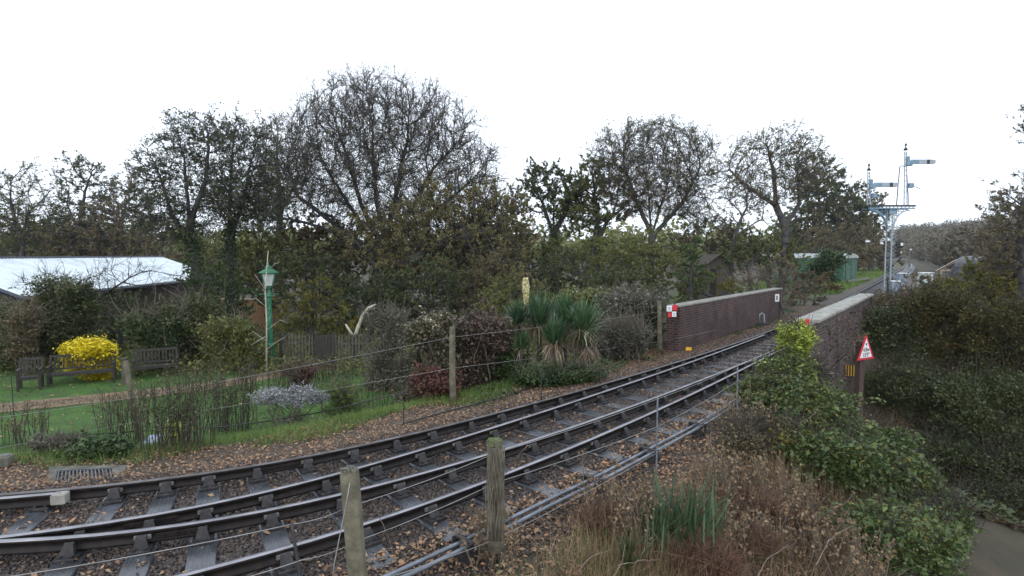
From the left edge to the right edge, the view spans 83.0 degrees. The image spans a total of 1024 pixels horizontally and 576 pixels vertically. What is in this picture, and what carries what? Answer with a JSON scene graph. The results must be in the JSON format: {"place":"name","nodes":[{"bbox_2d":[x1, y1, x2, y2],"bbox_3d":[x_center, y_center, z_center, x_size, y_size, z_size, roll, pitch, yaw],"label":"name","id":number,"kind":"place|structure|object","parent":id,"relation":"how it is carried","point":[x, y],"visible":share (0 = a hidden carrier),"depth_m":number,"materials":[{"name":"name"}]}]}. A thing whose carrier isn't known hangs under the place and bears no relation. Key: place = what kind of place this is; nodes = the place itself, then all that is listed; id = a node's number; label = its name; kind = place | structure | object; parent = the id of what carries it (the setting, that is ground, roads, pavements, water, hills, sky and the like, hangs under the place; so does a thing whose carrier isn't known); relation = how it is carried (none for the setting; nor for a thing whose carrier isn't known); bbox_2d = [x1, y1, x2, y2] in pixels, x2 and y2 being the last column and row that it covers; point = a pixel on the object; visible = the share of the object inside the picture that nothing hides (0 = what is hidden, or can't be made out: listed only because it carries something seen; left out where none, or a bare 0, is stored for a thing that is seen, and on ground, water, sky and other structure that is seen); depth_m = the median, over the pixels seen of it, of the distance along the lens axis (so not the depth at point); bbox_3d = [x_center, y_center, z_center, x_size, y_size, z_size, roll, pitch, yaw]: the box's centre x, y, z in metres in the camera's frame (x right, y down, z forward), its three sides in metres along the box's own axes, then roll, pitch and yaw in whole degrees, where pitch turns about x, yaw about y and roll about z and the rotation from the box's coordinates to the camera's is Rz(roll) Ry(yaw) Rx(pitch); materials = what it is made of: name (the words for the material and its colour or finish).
{"place":"outdoors","nodes":[
{"label":"outdoors","id":0,"kind":"place"},
{"bbox_2d":[0,352,469,454],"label":"lawn","id":1,"kind":"structure","parent":0,"point":[67,418],"depth_m":15.80,"materials":[{"name":"green plant"}]},
{"bbox_2d":[0,376,522,474],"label":"rough grass","id":2,"kind":"structure","parent":1,"relation":"on","point":[367,413],"depth_m":10.24,"materials":[{"name":"green plant"}]},
{"bbox_2d":[247,380,330,430],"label":"silver shrub","id":3,"kind":"object","parent":1,"relation":"on","point":[283,399],"visible":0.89,"depth_m":12.34,"materials":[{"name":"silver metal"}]},
{"bbox_2d":[0,245,1023,575],"bbox_3d":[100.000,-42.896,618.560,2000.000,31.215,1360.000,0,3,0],"label":"ground","id":4,"kind":"structure","parent":0,"point":[998,549],"depth_m":9.13,"materials":[{"name":"brown gravel"}]},
{"bbox_2d":[0,286,68,374],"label":"climbing shrub","id":5,"kind":"object","parent":4,"relation":"on","point":[28,321],"visible":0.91,"depth_m":19.37,"materials":[{"name":"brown plant"}]},
{"bbox_2d":[0,156,72,255],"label":"bare tree","id":6,"kind":"object","parent":4,"relation":"on","point":[16,228],"visible":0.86,"depth_m":52.59,"materials":[{"name":"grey plant"}]},
{"bbox_2d":[0,266,112,367],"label":"evergreen shrub","id":7,"kind":"object","parent":4,"relation":"on","point":[77,302],"visible":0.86,"depth_m":20.70,"materials":[{"name":"green plant"}]},
{"bbox_2d":[38,146,127,255],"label":"bare tree","id":8,"kind":"object","parent":4,"relation":"on","point":[82,202],"visible":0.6,"depth_m":52.29,"materials":[{"name":"brown plant"}]},
{"bbox_2d":[52,331,120,380],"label":"golden shrub","id":9,"kind":"object","parent":4,"relation":"on","point":[80,346],"visible":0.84,"depth_m":18.58,"materials":[{"name":"yellow plant"}]},
{"bbox_2d":[24,162,168,255],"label":"bare tree","id":10,"kind":"object","parent":4,"relation":"on","point":[118,230],"visible":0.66,"depth_m":51.06,"materials":[{"name":"brown plant"}]},
{"bbox_2d":[53,426,149,462],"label":"herb clump","id":11,"kind":"object","parent":4,"relation":"on","point":[91,448],"visible":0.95,"depth_m":9.01,"materials":[{"name":"green plant"}]},
{"bbox_2d":[0,256,216,329],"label":"barn","id":12,"kind":"structure","parent":4,"relation":"on","point":[16,265],"depth_m":34.75,"materials":[{"name":"white metal"}]},
{"bbox_2d":[12,240,207,332],"bbox_3d":[-15.358,0.600,21.957,7.632,4.855,2.208,0,3,0],"label":"bare shrub","id":13,"kind":"object","parent":4,"relation":"on","point":[122,277],"visible":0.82,"depth_m":21.98,"materials":[{"name":"brown plant"}]},
{"bbox_2d":[74,285,166,352],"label":"mixed shrub","id":14,"kind":"object","parent":4,"relation":"on","point":[118,303],"visible":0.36,"depth_m":24.00,"materials":[{"name":"green plant"}]},
{"bbox_2d":[89,377,161,442],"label":"dried perennial","id":15,"kind":"object","parent":4,"relation":"on","point":[111,411],"visible":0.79,"depth_m":11.98,"materials":[{"name":"brown plant"}]},
{"bbox_2d":[58,218,198,261],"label":"mixed shrub","id":16,"kind":"object","parent":4,"relation":"on","point":[154,251],"visible":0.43,"depth_m":51.17,"materials":[{"name":"green plant"}]},
{"bbox_2d":[102,286,195,371],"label":"evergreen shrub","id":17,"kind":"object","parent":4,"relation":"on","point":[147,331],"visible":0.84,"depth_m":20.29,"materials":[{"name":"green plant"}]},
{"bbox_2d":[103,99,248,300],"bbox_3d":[-14.688,-2.471,25.948,6.019,11.718,3.367,0,3,0],"label":"feathery tree","id":18,"kind":"object","parent":4,"relation":"on","point":[192,243],"visible":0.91,"depth_m":25.55,"materials":[{"name":"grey plant"}]},
{"bbox_2d":[131,370,222,457],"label":"dried perennial","id":19,"kind":"object","parent":4,"relation":"on","point":[190,424],"visible":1,"depth_m":9.45,"materials":[{"name":"green plant"}]},
{"bbox_2d":[143,277,240,366],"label":"evergreen shrub","id":20,"kind":"object","parent":4,"relation":"on","point":[190,311],"visible":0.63,"depth_m":21.29,"materials":[{"name":"green plant"}]},
{"bbox_2d":[174,259,261,332],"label":"ivy shrub","id":21,"kind":"object","parent":4,"relation":"on","point":[219,283],"visible":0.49,"depth_m":24.00,"materials":[{"name":"green plant"}]},
{"bbox_2d":[201,371,259,433],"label":"dried perennial","id":22,"kind":"object","parent":4,"relation":"on","point":[226,413],"visible":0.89,"depth_m":12.95,"materials":[{"name":"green plant"}]},
{"bbox_2d":[187,306,278,371],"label":"mixed shrub","id":23,"kind":"object","parent":4,"relation":"on","point":[234,346],"visible":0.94,"depth_m":19.85,"materials":[{"name":"green plant"}]},
{"bbox_2d":[191,100,295,316],"bbox_3d":[-12.847,-2.919,27.797,4.948,12.099,3.327,0,3,0],"label":"feathery tree","id":24,"kind":"object","parent":4,"relation":"on","point":[232,225],"visible":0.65,"depth_m":27.62,"materials":[{"name":"green plant"}]},
{"bbox_2d":[201,217,308,299],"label":"mixed shrub","id":25,"kind":"object","parent":4,"relation":"on","point":[246,257],"visible":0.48,"depth_m":32.60,"materials":[{"name":"green plant"}]},
{"bbox_2d":[241,243,358,337],"bbox_3d":[-10.239,0.229,28.020,5.603,4.857,2.849,0,3,-8],"label":"mixed shrub","id":26,"kind":"object","parent":4,"relation":"on","point":[285,272],"visible":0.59,"depth_m":27.79,"materials":[{"name":"green plant"}]},
{"bbox_2d":[253,201,363,316],"bbox_3d":[-12.003,-1.574,35.017,7.483,7.667,4.049,0,3,0],"label":"mixed shrub","id":27,"kind":"object","parent":4,"relation":"on","point":[306,231],"visible":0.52,"depth_m":34.70,"materials":[{"name":"plant"}]},
{"bbox_2d":[266,274,360,354],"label":"shrub","id":28,"kind":"object","parent":4,"relation":"on","point":[312,320],"visible":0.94,"depth_m":23.00,"materials":[{"name":"green plant"}]},
{"bbox_2d":[279,332,369,367],"bbox_3d":[-6.756,2.225,20.834,3.327,1.334,0.112,0,3,5],"label":"picket fence","id":29,"kind":"object","parent":4,"relation":"on","point":[326,345],"visible":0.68,"depth_m":20.80,"materials":[{"name":"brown wood"}]},
{"bbox_2d":[0,316,656,376],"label":"undergrowth","id":30,"kind":"object","parent":4,"relation":"on","point":[275,339],"visible":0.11,"depth_m":21.54,"materials":[{"name":"green plant"}]},
{"bbox_2d":[315,363,379,421],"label":"herb clump","id":31,"kind":"object","parent":4,"relation":"on","point":[338,394],"visible":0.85,"depth_m":13.57,"materials":[{"name":"green plant"}]},
{"bbox_2d":[1,301,713,447],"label":"wire fence","id":32,"kind":"object","parent":4,"relation":"on","point":[452,377],"visible":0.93,"depth_m":12.29,"materials":[{"name":"brown wood"}]},
{"bbox_2d":[318,268,419,343],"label":"evergreen shrub","id":33,"kind":"object","parent":4,"relation":"on","point":[367,299],"visible":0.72,"depth_m":24.88,"materials":[{"name":"green plant"}]},
{"bbox_2d":[238,53,520,317],"bbox_3d":[-7.946,-5.576,33.731,17.797,15.934,8.134,0,3,0],"label":"oak tree","id":34,"kind":"object","parent":4,"relation":"on","point":[347,158],"visible":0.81,"depth_m":32.77,"materials":[{"name":"brown plant"}]},
{"bbox_2d":[356,294,425,390],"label":"grey shrub","id":35,"kind":"object","parent":4,"relation":"on","point":[381,363],"visible":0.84,"depth_m":16.94,"materials":[{"name":"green plant"}]},
{"bbox_2d":[14,345,790,575],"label":"wire fence","id":36,"kind":"object","parent":4,"relation":"on","point":[352,521],"visible":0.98,"depth_m":4.42,"materials":[{"name":"brown wood"}]},
{"bbox_2d":[0,304,827,492],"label":"leaf litter","id":37,"kind":"object","parent":4,"relation":"on","point":[258,450],"visible":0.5,"depth_m":9.64,"materials":[{"name":"brown plant"}]},
{"bbox_2d":[375,251,480,332],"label":"evergreen shrub","id":38,"kind":"object","parent":4,"relation":"on","point":[427,281],"visible":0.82,"depth_m":25.91,"materials":[{"name":"green plant"}]},
{"bbox_2d":[0,213,859,271],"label":"woodland","id":39,"kind":"object","parent":4,"relation":"on","point":[617,233],"visible":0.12,"depth_m":133.67,"materials":[{"name":"green plant"}]},
{"bbox_2d":[389,306,472,405],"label":"viburnum shrub","id":40,"kind":"object","parent":4,"relation":"on","point":[438,348],"visible":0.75,"depth_m":14.04,"materials":[{"name":"green plant"}]},
{"bbox_2d":[0,304,862,575],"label":"track ballast","id":41,"kind":"structure","parent":4,"relation":"on","point":[247,540],"depth_m":7.41,"materials":[{"name":"gravel"}]},
{"bbox_2d":[0,334,775,575],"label":"scattered leaves","id":42,"kind":"object","parent":41,"relation":"on","point":[266,531],"visible":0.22,"depth_m":7.07,"materials":[{"name":"brown plant"}]},
{"bbox_2d":[382,399,741,575],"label":"point rodding","id":43,"kind":"object","parent":41,"relation":"on","point":[457,542],"visible":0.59,"depth_m":6.89,"materials":[{"name":"grey metal"}]},
{"bbox_2d":[322,172,541,319],"bbox_3d":[-4.103,-1.439,30.746,11.465,9.157,5.295,0,3,0],"label":"oak tree","id":44,"kind":"object","parent":4,"relation":"on","point":[442,242],"visible":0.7,"depth_m":30.36,"materials":[{"name":"green plant"}]},
{"bbox_2d":[399,360,464,401],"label":"red shrub","id":45,"kind":"object","parent":4,"relation":"on","point":[434,383],"visible":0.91,"depth_m":12.98,"materials":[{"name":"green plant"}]},
{"bbox_2d":[0,261,914,575],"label":"railway turnout","id":46,"kind":"object","parent":4,"relation":"on","point":[150,529],"visible":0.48,"depth_m":7.36,"materials":[{"name":"metal"}]},
{"bbox_2d":[441,295,518,391],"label":"viburnum shrub","id":47,"kind":"object","parent":4,"relation":"on","point":[481,345],"visible":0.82,"depth_m":14.48,"materials":[{"name":"red plant"}]},
{"bbox_2d":[435,243,543,315],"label":"mixed shrub","id":48,"kind":"object","parent":4,"relation":"on","point":[487,268],"visible":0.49,"depth_m":26.80,"materials":[{"name":"green plant"}]},
{"bbox_2d":[440,189,539,314],"bbox_3d":[-1.335,-1.626,32.876,5.925,7.984,4.208,0,3,0],"label":"leafy tree","id":49,"kind":"object","parent":4,"relation":"on","point":[535,235],"visible":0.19,"depth_m":32.57,"materials":[{"name":"green plant"}]},
{"bbox_2d":[458,498,524,575],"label":"dried perennial","id":50,"kind":"object","parent":4,"relation":"on","point":[508,536],"visible":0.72,"depth_m":5.77,"materials":[{"name":"brown plant"}]},
{"bbox_2d":[508,156,603,293],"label":"ivy tree","id":51,"kind":"object","parent":4,"relation":"on","point":[537,190],"visible":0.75,"depth_m":49.26,"materials":[{"name":"green plant"}]},
{"bbox_2d":[508,240,603,313],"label":"evergreen shrub","id":52,"kind":"object","parent":4,"relation":"on","point":[561,266],"visible":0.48,"depth_m":28.87,"materials":[{"name":"green plant"}]},
{"bbox_2d":[501,347,620,387],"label":"ivy shrub","id":53,"kind":"object","parent":4,"relation":"on","point":[561,373],"visible":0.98,"depth_m":13.94,"materials":[{"name":"green plant"}]},
{"bbox_2d":[548,153,642,290],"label":"ivy tree","id":54,"kind":"object","parent":4,"relation":"on","point":[598,219],"visible":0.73,"depth_m":48.30,"materials":[{"name":"green plant"}]},
{"bbox_2d":[535,229,664,319],"bbox_3d":[5.040,-0.592,34.081,7.412,5.854,4.076,0,3,0],"label":"mixed shrub","id":55,"kind":"object","parent":4,"relation":"on","point":[595,244],"visible":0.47,"depth_m":33.81,"materials":[{"name":"green plant"}]},
{"bbox_2d":[561,489,641,543],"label":"feathery plant","id":56,"kind":"object","parent":4,"relation":"on","point":[603,514],"visible":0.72,"depth_m":6.46,"materials":[{"name":"brown plant"}]},
{"bbox_2d":[319,336,916,575],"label":"bankside leaves","id":57,"kind":"object","parent":4,"relation":"on","point":[532,501],"visible":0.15,"depth_m":6.97,"materials":[{"name":"brown plant"}]},
{"bbox_2d":[595,306,666,361],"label":"twiggy shrub","id":58,"kind":"object","parent":4,"relation":"on","point":[629,336],"visible":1,"depth_m":17.19,"materials":[{"name":"grey plant"}]},
{"bbox_2d":[591,272,673,357],"bbox_3d":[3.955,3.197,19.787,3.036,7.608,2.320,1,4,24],"label":"clematis tangle","id":59,"kind":"object","parent":4,"relation":"on","point":[636,301],"visible":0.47,"depth_m":19.20,"materials":[{"name":"grey plant"}]},
{"bbox_2d":[607,225,695,301],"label":"mixed shrub","id":60,"kind":"object","parent":4,"relation":"on","point":[666,261],"visible":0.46,"depth_m":35.72,"materials":[{"name":"green plant"}]},
{"bbox_2d":[580,108,737,274],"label":"bare tree","id":61,"kind":"object","parent":4,"relation":"on","point":[686,186],"visible":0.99,"depth_m":45.83,"materials":[{"name":"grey plant"}]},
{"bbox_2d":[568,450,753,575],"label":"dried perennial","id":62,"kind":"object","parent":4,"relation":"on","point":[633,497],"visible":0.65,"depth_m":6.70,"materials":[{"name":"brown plant"}]},
{"bbox_2d":[634,464,739,559],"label":"iris clump","id":63,"kind":"object","parent":4,"relation":"on","point":[706,517],"visible":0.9,"depth_m":6.36,"materials":[{"name":"green plant"}]},
{"bbox_2d":[671,235,713,302],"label":"ivy shrub","id":64,"kind":"object","parent":4,"relation":"on","point":[687,283],"visible":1,"depth_m":30.91,"materials":[{"name":"green plant"}]},
{"bbox_2d":[650,523,763,575],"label":"feathery plant","id":65,"kind":"object","parent":4,"relation":"on","point":[727,562],"visible":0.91,"depth_m":6.09,"materials":[{"name":"orange plant"}]},
{"bbox_2d":[694,397,794,465],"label":"bramble bush","id":66,"kind":"object","parent":4,"relation":"on","point":[735,438],"visible":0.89,"depth_m":9.04,"materials":[{"name":"brown plant"}]},
{"bbox_2d":[617,288,873,396],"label":"railway bridge","id":67,"kind":"structure","parent":4,"relation":"on","point":[724,316],"depth_m":20.29,"materials":[{"name":"brown brick"}]},
{"bbox_2d":[755,310,836,386],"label":"golden ivy","id":68,"kind":"object","parent":67,"relation":"on","point":[802,334],"visible":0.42,"depth_m":12.92,"materials":[{"name":"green plant"}]},
{"bbox_2d":[705,165,786,293],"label":"bare tree","id":69,"kind":"object","parent":4,"relation":"on","point":[743,214],"visible":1,"depth_m":41.72,"materials":[{"name":"brown plant"}]},
{"bbox_2d":[700,477,797,538],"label":"feathery plant","id":70,"kind":"object","parent":4,"relation":"on","point":[777,505],"visible":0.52,"depth_m":7.31,"materials":[{"name":"orange plant"}]},
{"bbox_2d":[718,228,780,290],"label":"mixed shrub","id":71,"kind":"object","parent":4,"relation":"on","point":[736,248],"visible":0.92,"depth_m":40.93,"materials":[{"name":"green plant"}]},
{"bbox_2d":[714,516,805,570],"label":"feathery plant","id":72,"kind":"object","parent":4,"relation":"on","point":[774,544],"visible":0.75,"depth_m":6.68,"materials":[{"name":"brown plant"}]},
{"bbox_2d":[722,351,810,416],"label":"leafy shrub","id":73,"kind":"object","parent":4,"relation":"on","point":[760,383],"visible":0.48,"depth_m":11.22,"materials":[{"name":"green plant"}]},
{"bbox_2d":[723,247,809,307],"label":"reed shrub","id":74,"kind":"object","parent":4,"relation":"on","point":[759,278],"visible":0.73,"depth_m":33.97,"materials":[{"name":"green plant"}]},
{"bbox_2d":[682,429,854,551],"bbox_3d":[3.329,2.672,7.822,1.929,1.343,1.410,0,3,0],"label":"dried perennial","id":75,"kind":"object","parent":4,"relation":"on","point":[756,470],"visible":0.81,"depth_m":7.78,"materials":[{"name":"brown plant"}]},
{"bbox_2d":[703,108,844,292],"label":"bare tree","id":76,"kind":"object","parent":4,"relation":"on","point":[798,185],"visible":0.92,"depth_m":45.30,"materials":[{"name":"brown plant"}]},
{"bbox_2d":[718,376,843,462],"bbox_3d":[4.287,2.147,9.544,1.634,1.489,1.552,0,3,0],"label":"leafy shrub","id":77,"kind":"object","parent":4,"relation":"on","point":[781,437],"visible":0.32,"depth_m":9.36,"materials":[{"name":"green plant"}]},
{"bbox_2d":[747,328,834,385],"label":"leafy shrub","id":78,"kind":"object","parent":4,"relation":"on","point":[795,361],"visible":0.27,"depth_m":12.35,"materials":[{"name":"green plant"}]},
{"bbox_2d":[710,464,896,575],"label":"dried perennial","id":79,"kind":"object","parent":4,"relation":"on","point":[818,549],"visible":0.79,"depth_m":6.91,"materials":[{"name":"brown plant"}]},
{"bbox_2d":[742,355,885,434],"bbox_3d":[5.647,2.674,10.967,2.512,3.027,2.227,0,3,0],"label":"leafy shrub","id":80,"kind":"object","parent":4,"relation":"on","point":[814,396],"visible":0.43,"depth_m":10.56,"materials":[{"name":"green plant"}]},
{"bbox_2d":[772,148,884,254],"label":"ivy tree","id":81,"kind":"object","parent":4,"relation":"on","point":[807,202],"visible":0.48,"depth_m":109.48,"materials":[{"name":"green plant"}]},
{"bbox_2d":[763,405,905,504],"bbox_3d":[5.102,2.542,9.096,1.845,1.581,2.015,3,4,43],"label":"leafy shrub","id":82,"kind":"object","parent":4,"relation":"on","point":[848,459],"visible":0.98,"depth_m":8.83,"materials":[{"name":"green plant"}]},
{"bbox_2d":[792,217,889,275],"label":"mixed shrub","id":83,"kind":"object","parent":4,"relation":"on","point":[835,242],"visible":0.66,"depth_m":84.16,"materials":[{"name":"green plant"}]},
{"bbox_2d":[812,390,928,455],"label":"leafy shrub","id":84,"kind":"object","parent":4,"relation":"on","point":[897,436],"visible":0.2,"depth_m":9.82,"materials":[{"name":"green plant"}]},
{"bbox_2d":[862,284,931,363],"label":"ivy bank","id":85,"kind":"structure","parent":4,"relation":"on","point":[883,326],"depth_m":22.31,"materials":[{"name":"green plant"}]},
{"bbox_2d":[862,143,935,292],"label":"bracket signal","id":86,"kind":"object","parent":4,"relation":"on","point":[899,244],"visible":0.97,"depth_m":44.18,"materials":[{"name":"white paint"}]},
{"bbox_2d":[812,469,990,575],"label":"leafy shrub","id":87,"kind":"object","parent":4,"relation":"on","point":[927,539],"visible":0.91,"depth_m":7.38,"materials":[{"name":"green plant"}]},
{"bbox_2d":[852,425,965,507],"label":"leafy shrub","id":88,"kind":"object","parent":4,"relation":"on","point":[926,475],"visible":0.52,"depth_m":8.93,"materials":[{"name":"green plant"}]},
{"bbox_2d":[855,320,972,418],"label":"ivy bank","id":89,"kind":"structure","parent":4,"relation":"on","point":[896,384],"depth_m":20.52,"materials":[{"name":"green plant"}]},
{"bbox_2d":[890,270,1001,364],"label":"bramble bank","id":90,"kind":"structure","parent":4,"relation":"on","point":[927,300],"depth_m":21.70,"materials":[{"name":"green plant"}]},
{"bbox_2d":[890,463,1001,542],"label":"leafy shrub","id":91,"kind":"object","parent":4,"relation":"on","point":[966,518],"visible":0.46,"depth_m":8.48,"materials":[{"name":"green plant"}]},
{"bbox_2d":[890,215,1017,268],"bbox_3d":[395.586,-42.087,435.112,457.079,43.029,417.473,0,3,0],"label":"woodland","id":92,"kind":"object","parent":4,"relation":"on","point":[918,240],"visible":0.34,"depth_m":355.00,"materials":[{"name":"brown plant"}]},
{"bbox_2d":[896,405,1020,477],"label":"ivy bank","id":93,"kind":"structure","parent":4,"relation":"on","point":[942,441],"depth_m":18.57,"materials":[{"name":"green plant"}]},
{"bbox_2d":[893,336,1023,529],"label":"lane ivy","id":94,"kind":"object","parent":4,"relation":"on","point":[1007,513],"visible":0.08,"depth_m":17.07,"materials":[{"name":"green plant"}]},
{"bbox_2d":[921,259,1018,342],"bbox_3d":[17.958,0.851,23.188,4.341,4.128,2.528,0,3,0],"label":"leafy tree","id":95,"kind":"object","parent":4,"relation":"on","point":[998,281],"visible":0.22,"depth_m":22.74,"materials":[{"name":"green plant"}]},
{"bbox_2d":[919,345,1023,451],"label":"ivy bank","id":96,"kind":"structure","parent":4,"relation":"on","point":[977,393],"depth_m":18.95,"materials":[{"name":"green plant"}]},
{"bbox_2d":[945,432,1023,520],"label":"ivy bank","id":97,"kind":"structure","parent":4,"relation":"on","point":[1012,491],"depth_m":17.45,"materials":[{"name":"green plant"}]},
{"bbox_2d":[949,281,1023,381],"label":"bramble bank","id":98,"kind":"structure","parent":4,"relation":"on","point":[1012,349],"depth_m":20.12,"materials":[{"name":"green plant"}]},
{"bbox_2d":[956,104,1023,369],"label":"leafy tree","id":99,"kind":"object","parent":4,"relation":"on","point":[1019,247],"visible":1,"depth_m":20.91,"materials":[{"name":"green plant"}]},
{"bbox_2d":[965,400,1023,480],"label":"ivy bank","id":100,"kind":"structure","parent":4,"relation":"on","point":[1015,454],"depth_m":17.91,"materials":[{"name":"green plant"}]},
{"bbox_2d":[0,0,1023,245],"label":"sky","id":101,"kind":"structure","parent":0,"point":[940,79],"materials":[{"name":"white"}]},
{"bbox_2d":[511,415,933,575],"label":"dry grass","id":102,"kind":"structure","parent":0,"point":[652,548],"depth_m":6.51,"materials":[{"name":"brown plant"}]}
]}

